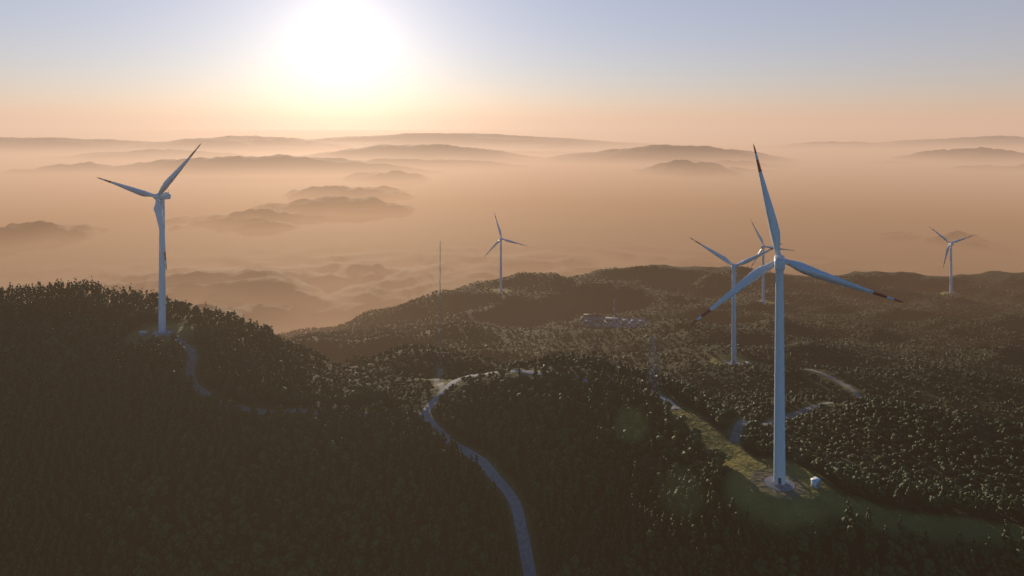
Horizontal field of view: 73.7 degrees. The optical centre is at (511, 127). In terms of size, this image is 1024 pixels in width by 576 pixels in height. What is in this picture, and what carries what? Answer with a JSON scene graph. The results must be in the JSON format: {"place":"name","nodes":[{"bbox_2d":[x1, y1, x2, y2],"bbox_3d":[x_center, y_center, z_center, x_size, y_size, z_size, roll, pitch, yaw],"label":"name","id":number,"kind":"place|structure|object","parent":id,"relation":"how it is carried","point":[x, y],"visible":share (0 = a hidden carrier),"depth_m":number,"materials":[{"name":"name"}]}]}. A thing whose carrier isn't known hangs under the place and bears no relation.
{"place":"outdoors","nodes":[
{"label":"outdoors","id":0,"kind":"place"},
{"bbox_2d":[0,133,1023,575],"bbox_3d":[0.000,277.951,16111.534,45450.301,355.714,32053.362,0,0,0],"label":"ground","id":1,"kind":"structure","parent":0,"point":[278,235],"depth_m":2067.18,"materials":[{"name":"green plant"}]},
{"bbox_2d":[139,331,145,336],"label":"transformer","id":2,"kind":"object","parent":1,"relation":"on","point":[142,333],"visible":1,"depth_m":419.33,"materials":[{"name":"white paint"}]},
{"bbox_2d":[97,144,200,335],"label":"turbine","id":3,"kind":"object","parent":1,"relation":"on","point":[159,206],"visible":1,"depth_m":424.39,"materials":[{"name":"white paint"}]},
{"bbox_2d":[392,241,497,373],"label":"guyed mast","id":4,"kind":"object","parent":1,"relation":"on","point":[440,309],"visible":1,"depth_m":511.01,"materials":[{"name":"grey metal"}]},
{"bbox_2d":[484,213,525,290],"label":"turbine","id":5,"kind":"object","parent":1,"relation":"on","point":[500,241],"visible":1,"depth_m":1132.79,"materials":[{"name":"white paint"}]},
{"bbox_2d":[0,345,1023,575],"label":"forest","id":6,"kind":"object","parent":1,"relation":"on","point":[938,494],"visible":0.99,"depth_m":301.77,"materials":[{"name":"green plant"}]},
{"bbox_2d":[0,276,1023,426],"bbox_3d":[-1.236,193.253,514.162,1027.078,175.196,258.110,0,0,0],"label":"forest","id":7,"kind":"object","parent":1,"relation":"on","point":[76,325],"visible":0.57,"depth_m":454.47,"materials":[{"name":"green plant"}]},
{"bbox_2d":[192,265,1023,367],"bbox_3d":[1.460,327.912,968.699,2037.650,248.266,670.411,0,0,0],"label":"forest","id":8,"kind":"object","parent":1,"relation":"on","point":[361,331],"visible":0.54,"depth_m":933.03,"materials":[{"name":"green plant"}]},
{"bbox_2d":[578,298,649,327],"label":"substation","id":9,"kind":"object","parent":1,"relation":"on","point":[589,319],"visible":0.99,"depth_m":940.18,"materials":[{"name":"white paint"}]},
{"bbox_2d":[645,335,663,393],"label":"power pylon","id":10,"kind":"object","parent":1,"relation":"on","point":[653,340],"visible":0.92,"depth_m":360.29,"materials":[{"name":"grey metal"}]},
{"bbox_2d":[691,238,782,364],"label":"turbine","id":11,"kind":"object","parent":1,"relation":"on","point":[733,342],"visible":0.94,"depth_m":603.22,"materials":[{"name":"white paint"}]},
{"bbox_2d":[750,219,794,302],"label":"turbine","id":12,"kind":"object","parent":1,"relation":"on","point":[763,246],"visible":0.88,"depth_m":1053.73,"materials":[{"name":"white paint"}]},
{"bbox_2d":[691,144,904,490],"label":"turbine","id":13,"kind":"object","parent":1,"relation":"on","point":[778,480],"visible":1,"depth_m":261.51,"materials":[{"name":"white paint"}]},
{"bbox_2d":[810,477,820,488],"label":"transformer","id":14,"kind":"object","parent":1,"relation":"on","point":[815,482],"visible":1,"depth_m":260.05,"materials":[{"name":"white paint"}]},
{"bbox_2d":[930,227,973,293],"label":"turbine","id":15,"kind":"object","parent":1,"relation":"on","point":[951,244],"visible":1,"depth_m":1193.45,"materials":[{"name":"white paint"}]},
{"bbox_2d":[0,130,1023,137],"bbox_3d":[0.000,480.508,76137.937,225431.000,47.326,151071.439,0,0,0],"label":"cloud","id":16,"kind":"structure","parent":0,"point":[579,133],"depth_m":59726.86,"materials":[{"name":"white"}]},
{"bbox_2d":[0,0,1023,130],"label":"sky","id":17,"kind":"structure","parent":0,"point":[66,65],"materials":[{"name":"blue"}]},
{"bbox_2d":[165,334,864,442],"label":"track road","id":18,"kind":"structure","parent":0,"point":[739,425],"depth_m":375.09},
{"bbox_2d":[420,369,680,575],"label":"road","id":19,"kind":"structure","parent":0,"point":[521,529],"depth_m":313.38,"materials":[{"name":"grey asphalt"}]}
]}

